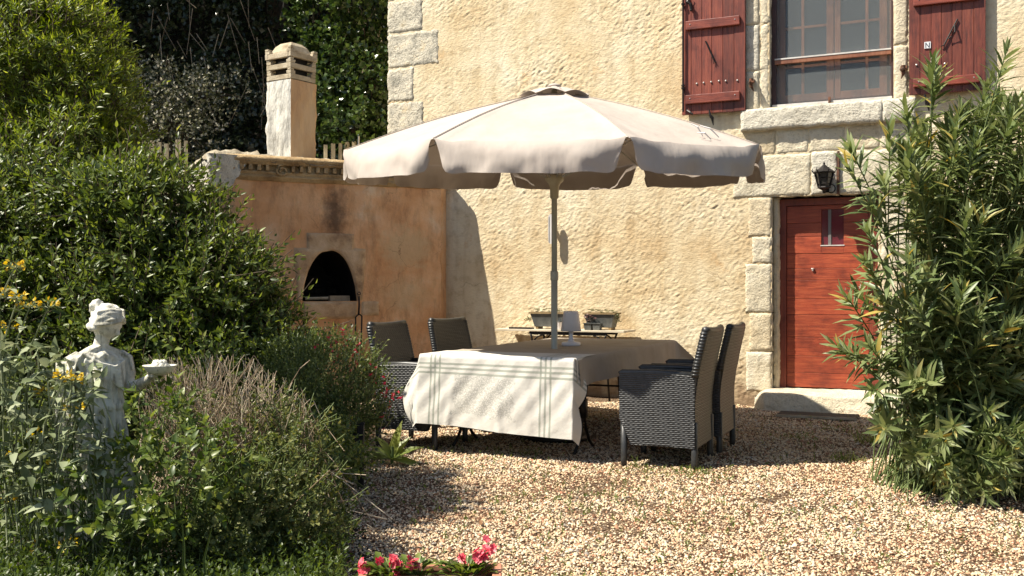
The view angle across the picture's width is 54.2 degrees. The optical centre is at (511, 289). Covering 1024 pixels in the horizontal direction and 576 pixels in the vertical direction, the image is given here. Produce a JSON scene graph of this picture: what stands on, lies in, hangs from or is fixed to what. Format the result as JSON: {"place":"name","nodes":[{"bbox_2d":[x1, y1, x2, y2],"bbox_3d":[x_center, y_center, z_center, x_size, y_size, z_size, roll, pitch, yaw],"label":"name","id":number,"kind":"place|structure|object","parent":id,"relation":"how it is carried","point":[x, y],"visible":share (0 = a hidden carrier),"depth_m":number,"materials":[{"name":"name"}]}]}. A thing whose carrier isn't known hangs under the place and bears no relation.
{"place":"outdoors","nodes":[
{"label":"outdoors","id":0,"kind":"place"},
{"bbox_2d":[0,472,373,575],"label":"ground","id":1,"kind":"structure","parent":0,"point":[353,551],"depth_m":4.84,"materials":[{"name":"soil"}]},
{"bbox_2d":[0,259,132,574],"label":"yellow sage","id":2,"kind":"object","parent":1,"relation":"on","point":[10,366],"visible":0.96,"depth_m":4.04,"materials":[{"name":"green plant"}]},
{"bbox_2d":[0,0,170,221],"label":"leafy shrub","id":3,"kind":"object","parent":1,"relation":"on","point":[28,48],"visible":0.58,"depth_m":8.37,"materials":[{"name":"green plant"}]},
{"bbox_2d":[55,299,176,575],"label":"garden statue","id":4,"kind":"object","parent":1,"relation":"on","point":[106,322],"visible":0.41,"depth_m":4.46,"materials":[{"name":"stone"}]},
{"bbox_2d":[142,140,187,219],"bbox_3d":[-4.684,-1.039,13.514,0.821,1.988,0.062,0,0,0],"label":"picket fence","id":5,"kind":"object","parent":1,"relation":"on","point":[167,147],"visible":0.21,"depth_m":13.49,"materials":[{"name":"brown wood"}]},
{"bbox_2d":[0,98,355,490],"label":"leafy shrub","id":6,"kind":"object","parent":1,"relation":"on","point":[196,279],"visible":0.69,"depth_m":6.99,"materials":[{"name":"green plant"}]},
{"bbox_2d":[0,467,369,575],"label":"groundcover","id":7,"kind":"object","parent":1,"relation":"on","point":[334,565],"visible":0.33,"depth_m":3.99,"materials":[{"name":"green plant"}]},
{"bbox_2d":[54,540,74,575],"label":"grass stalk","id":8,"kind":"object","parent":7,"relation":"on","point":[57,562],"depth_m":3.70,"materials":[{"name":"green plant"}]},
{"bbox_2d":[92,557,135,575],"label":"grass stalk","id":9,"kind":"object","parent":7,"relation":"on","point":[98,565],"depth_m":3.70,"materials":[{"name":"green plant"}]},
{"bbox_2d":[21,371,270,574],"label":"mock orange shrub","id":10,"kind":"object","parent":7,"relation":"on","point":[150,451],"visible":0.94,"depth_m":3.97,"materials":[{"name":"green plant"}]},
{"bbox_2d":[181,521,184,575],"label":"grass stalk","id":11,"kind":"object","parent":7,"relation":"on","point":[183,563],"depth_m":3.70,"materials":[{"name":"green plant"}]},
{"bbox_2d":[203,528,211,575],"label":"grass stalk","id":12,"kind":"object","parent":7,"relation":"on","point":[204,566],"depth_m":3.70,"materials":[{"name":"green plant"}]},
{"bbox_2d":[352,502,379,529],"bbox_3d":[-0.718,1.107,4.902,0.146,0.138,0.003,0,0,0],"label":"grass stalk","id":13,"kind":"object","parent":7,"relation":"on","point":[362,515],"depth_m":4.90,"materials":[{"name":"green plant"}]},
{"bbox_2d":[149,379,369,575],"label":"oregano bush","id":14,"kind":"object","parent":1,"relation":"on","point":[247,515],"visible":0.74,"depth_m":4.26,"materials":[{"name":"green plant"}]},
{"bbox_2d":[132,354,391,550],"bbox_3d":[-1.337,0.838,4.844,1.456,1.080,1.128,0,0,16],"label":"dry twiggy bush","id":15,"kind":"object","parent":1,"relation":"on","point":[215,411],"visible":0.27,"depth_m":4.73,"materials":[{"name":"green plant"}]},
{"bbox_2d":[183,42,445,397],"bbox_3d":[-2.482,-0.805,12.525,2.978,4.313,2.132,0,0,-26],"label":"bread oven","id":16,"kind":"object","parent":1,"relation":"on","point":[381,248],"visible":0.6,"depth_m":11.85,"materials":[{"name":"paint"}]},
{"bbox_2d":[355,292,362,353],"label":"fire tongs","id":17,"kind":"object","parent":16,"relation":"hanging from","point":[360,315],"visible":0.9,"depth_m":11.74,"materials":[{"name":"black metal"}]},
{"bbox_2d":[252,394,386,501],"bbox_3d":[-1.189,0.946,5.998,0.733,0.613,1.244,0,0,-32],"label":"leafy groundcover bush","id":18,"kind":"object","parent":1,"relation":"on","point":[354,450],"visible":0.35,"depth_m":5.82,"materials":[{"name":"green plant"}]},
{"bbox_2d":[217,395,1023,575],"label":"gravel court","id":19,"kind":"object","parent":1,"relation":"on","point":[634,533],"visible":0.26,"depth_m":5.63,"materials":[{"name":"beige gravel"}]},
{"bbox_2d":[249,319,405,461],"bbox_3d":[-1.253,0.703,6.671,0.971,1.055,1.163,0,0,-35],"label":"red salvia","id":20,"kind":"object","parent":19,"relation":"on","point":[315,346],"visible":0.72,"depth_m":6.50,"materials":[{"name":"green plant"}]},
{"bbox_2d":[352,422,364,488],"bbox_3d":[-0.975,1.042,6.313,0.090,0.415,0.060,0,0,0],"label":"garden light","id":21,"kind":"object","parent":19,"relation":"on","point":[360,428],"visible":0.41,"depth_m":6.29,"materials":[{"name":"black metal"}]},
{"bbox_2d":[370,422,422,465],"bbox_3d":[-0.852,1.102,7.071,0.499,0.341,0.219,0,0,0],"label":"broad leaved weed","id":22,"kind":"object","parent":19,"relation":"on","point":[393,451],"visible":0.87,"depth_m":7.10,"materials":[{"name":"green plant"}]},
{"bbox_2d":[366,320,467,450],"bbox_3d":[-0.761,0.751,8.113,0.669,0.998,0.630,0,0,24],"label":"wicker armchair","id":23,"kind":"object","parent":19,"relation":"on","point":[398,349],"visible":0.5,"depth_m":7.95,"materials":[{"name":"grey wicker"}]},
{"bbox_2d":[358,563,501,575],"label":"terracotta trough","id":24,"kind":"object","parent":19,"relation":"on","point":[498,567],"visible":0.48,"depth_m":3.65,"materials":[{"name":"ceramic"}]},
{"bbox_2d":[354,551,414,575],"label":"coral flower plant","id":25,"kind":"object","parent":24,"relation":"in","point":[392,561],"visible":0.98,"depth_m":3.55,"materials":[{"name":"pink plant"}]},
{"bbox_2d":[383,552,444,575],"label":"coral flower plant","id":26,"kind":"object","parent":24,"relation":"in","point":[417,561],"visible":0.94,"depth_m":3.57,"materials":[{"name":"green plant"}]},
{"bbox_2d":[431,534,498,575],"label":"coral flower plant","id":27,"kind":"object","parent":24,"relation":"in","point":[477,562],"visible":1,"depth_m":3.56,"materials":[{"name":"pink plant"}]},
{"bbox_2d":[427,316,487,431],"bbox_3d":[-0.352,0.751,9.171,0.669,0.998,0.630,0,0,31],"label":"wicker armchair","id":28,"kind":"object","parent":19,"relation":"on","point":[445,334],"visible":0.2,"depth_m":9.28,"materials":[{"name":"grey wicker"}]},
{"bbox_2d":[452,384,618,454],"bbox_3d":[0.449,0.876,8.818,1.240,0.745,2.930,0,0,23],"label":"garden table","id":29,"kind":"object","parent":19,"relation":"on","point":[583,407],"visible":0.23,"depth_m":7.80,"materials":[{"name":"black metal"}]},
{"bbox_2d":[453,338,693,386],"bbox_3d":[0.477,0.753,8.974,1.747,0.522,3.199,0,0,23],"label":"tablecloth","id":30,"kind":"object","parent":29,"relation":"on","point":[611,358],"visible":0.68,"depth_m":8.60,"materials":[{"name":"beige fabric"}]},
{"bbox_2d":[403,350,595,445],"bbox_3d":[-0.110,0.810,7.656,1.490,0.640,0.547,0,0,23],"label":"striped tablecloth","id":31,"kind":"object","parent":30,"relation":"on","point":[533,394],"visible":1,"depth_m":7.40,"materials":[{"name":"fabric"}]},
{"bbox_2d":[561,311,580,345],"bbox_3d":[0.525,0.341,8.901,0.182,0.307,0.182,0,0,-17],"label":"table lamp","id":32,"kind":"object","parent":30,"relation":"on","point":[570,322],"visible":1,"depth_m":8.84,"materials":[{"name":"white plastic"}]},
{"bbox_2d":[343,83,765,442],"bbox_3d":[0.360,-0.248,8.454,3.497,2.997,3.494,0,0,0],"label":"parasol","id":33,"kind":"object","parent":19,"relation":"on","point":[554,138],"visible":0.99,"depth_m":7.38,"materials":[{"name":"beige fabric"}]},
{"bbox_2d":[495,328,635,401],"bbox_3d":[0.603,0.844,11.504,1.576,0.790,0.423,0,0,25],"label":"console table","id":34,"kind":"object","parent":19,"relation":"on","point":[582,332],"visible":0.67,"depth_m":11.31,"materials":[{"name":"black metal"}]},
{"bbox_2d":[529,312,562,328],"bbox_3d":[0.446,0.351,11.554,0.457,0.195,0.224,0,0,25],"label":"planter","id":35,"kind":"object","parent":34,"relation":"on","point":[541,320],"visible":0.51,"depth_m":11.50,"materials":[{"name":"grey stone"}]},
{"bbox_2d":[524,308,564,319],"bbox_3d":[0.387,0.287,11.587,0.514,0.161,0.188,0,0,15],"label":"succulent","id":36,"kind":"object","parent":35,"relation":"in","point":[537,309],"visible":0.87,"depth_m":11.57,"materials":[{"name":"green plant"}]},
{"bbox_2d":[583,323,601,329],"bbox_3d":[0.909,0.408,11.217,0.208,0.082,0.100,0,0,25],"label":"flowerpot","id":37,"kind":"object","parent":34,"relation":"on","point":[592,326],"visible":1,"depth_m":11.19,"materials":[{"name":"grey metal"}]},
{"bbox_2d":[583,314,595,322],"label":"red succulent","id":38,"kind":"object","parent":37,"relation":"in","point":[586,317],"visible":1,"depth_m":11.21,"materials":[{"name":"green plant"}]},
{"bbox_2d":[582,312,620,329],"bbox_3d":[1.015,0.351,11.289,0.382,0.195,0.224,0,0,25],"label":"planter","id":39,"kind":"object","parent":34,"relation":"on","point":[607,320],"visible":0.87,"depth_m":11.20,"materials":[{"name":"grey stone"}]},
{"bbox_2d":[588,309,620,322],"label":"succulent","id":40,"kind":"object","parent":39,"relation":"in","point":[618,316],"visible":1,"depth_m":11.24,"materials":[{"name":"green plant"}]},
{"bbox_2d":[356,409,922,566],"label":"fallen leaves","id":41,"kind":"object","parent":19,"relation":"on","point":[744,556],"visible":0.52,"depth_m":5.31,"materials":[{"name":"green plant"}]},
{"bbox_2d":[286,401,1023,575],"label":"gravel stones","id":42,"kind":"object","parent":19,"relation":"on","point":[677,539],"visible":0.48,"depth_m":5.68,"materials":[{"name":"beige gravel"}]},
{"bbox_2d":[618,324,723,470],"bbox_3d":[1.172,0.751,7.268,0.669,0.998,0.630,0,0,23],"label":"wicker armchair","id":43,"kind":"object","parent":19,"relation":"on","point":[665,405],"visible":1,"depth_m":7.04,"materials":[{"name":"grey wicker"}]},
{"bbox_2d":[341,411,1021,575],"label":"gravel weeds","id":44,"kind":"object","parent":19,"relation":"on","point":[642,503],"visible":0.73,"depth_m":5.80,"materials":[{"name":"green plant"}]},
{"bbox_2d":[651,322,745,453],"bbox_3d":[1.467,0.751,7.854,0.669,0.998,0.630,0,0,23],"label":"wicker armchair","id":45,"kind":"object","parent":19,"relation":"on","point":[723,408],"visible":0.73,"depth_m":7.61,"materials":[{"name":"grey wicker"}]},
{"bbox_2d":[776,411,858,420],"bbox_3d":[2.987,1.224,9.772,0.750,0.024,0.352,0,0,23],"label":"doormat","id":46,"kind":"object","parent":19,"relation":"on","point":[816,415],"visible":1,"depth_m":9.69,"materials":[{"name":"rubber"}]},
{"bbox_2d":[754,386,901,416],"bbox_3d":[3.316,1.207,10.419,1.471,0.310,0.739,0,0,25],"label":"doorstep","id":47,"kind":"object","parent":19,"relation":"on","point":[814,399],"visible":0.72,"depth_m":10.22,"materials":[{"name":"beige stone"}]},
{"bbox_2d":[814,449,866,462],"bbox_3d":[2.435,1.199,7.259,0.430,0.105,0.250,0,0,-27],"label":"grass clump","id":48,"kind":"object","parent":19,"relation":"on","point":[842,457],"visible":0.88,"depth_m":7.26,"materials":[{"name":"green plant"}]},
{"bbox_2d":[842,426,887,444],"bbox_3d":[2.834,1.157,8.030,0.469,0.188,0.323,0,0,0],"label":"grass clump","id":49,"kind":"object","parent":19,"relation":"on","point":[867,437],"visible":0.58,"depth_m":8.02,"materials":[{"name":"green plant"}]},
{"bbox_2d":[387,0,1023,411],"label":"house","id":50,"kind":"structure","parent":1,"relation":"on","point":[795,88],"depth_m":11.01,"materials":[{"name":"paint"}]},
{"bbox_2d":[548,214,551,243],"bbox_3d":[0.484,-0.716,11.778,0.080,0.350,0.132,0,0,25],"label":"wall thermometer","id":51,"kind":"object","parent":50,"relation":"attached to","point":[550,228],"depth_m":11.73,"materials":[{"name":"white plastic"}]},
{"bbox_2d":[811,162,836,193],"bbox_3d":[3.248,-1.164,10.398,0.263,0.325,0.262,0,0,25],"label":"wall lantern","id":52,"kind":"object","parent":50,"relation":"attached to","point":[823,174],"depth_m":10.34,"materials":[{"name":"black metal"}]},
{"bbox_2d":[779,196,878,389],"bbox_3d":[3.379,0.079,10.707,1.101,2.162,0.196,0,0,25],"label":"door","id":53,"kind":"structure","parent":50,"relation":"in","point":[816,248],"depth_m":10.72,"materials":[{"name":"red wood"}]},
{"bbox_2d":[772,0,893,106],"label":"window","id":54,"kind":"structure","parent":50,"relation":"in","point":[824,51],"depth_m":10.66,"materials":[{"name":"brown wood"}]},
{"bbox_2d":[820,37,1023,509],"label":"oleander","id":55,"kind":"object","parent":1,"relation":"on","point":[958,371],"visible":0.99,"depth_m":5.95,"materials":[{"name":"green plant"}]},
{"bbox_2d":[2,0,773,312],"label":"hillside","id":56,"kind":"structure","parent":0,"point":[194,25],"depth_m":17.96,"materials":[{"name":"green plant"}]},
{"bbox_2d":[114,48,265,163],"bbox_3d":[-4.663,-2.403,14.415,2.253,2.198,2.003,0,0,0],"label":"flowering shrub","id":57,"kind":"object","parent":56,"relation":"on","point":[168,114],"visible":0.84,"depth_m":14.09,"materials":[{"name":"green plant"}]},
{"bbox_2d":[151,0,385,133],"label":"hanging vine stems","id":58,"kind":"object","parent":56,"relation":"hanging from","point":[264,101],"visible":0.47,"depth_m":15.20,"materials":[{"name":"plant"}]},
{"bbox_2d":[258,0,288,147],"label":"tall tree","id":59,"kind":"object","parent":56,"relation":"on","point":[277,10],"visible":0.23,"depth_m":17.37,"materials":[{"name":"green plant"}]},
{"bbox_2d":[277,0,388,159],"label":"ivy clad tree","id":60,"kind":"object","parent":56,"relation":"on","point":[337,36],"visible":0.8,"depth_m":14.41,"materials":[{"name":"green plant"}]},
{"bbox_2d":[324,141,369,159],"bbox_3d":[-2.201,-1.171,13.964,1.044,1.854,0.063,0,0,0],"label":"picket fence","id":61,"kind":"object","parent":56,"relation":"on","point":[339,150],"visible":0.19,"depth_m":13.94,"materials":[{"name":"brown wood"}]},
{"bbox_2d":[509,327,533,328],"bbox_3d":[0.112,0.439,11.607,0.270,0.020,0.126,0,0,25],"label":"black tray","id":62,"kind":"object","parent":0,"point":[521,327],"visible":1,"depth_m":11.55,"materials":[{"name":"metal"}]}
]}

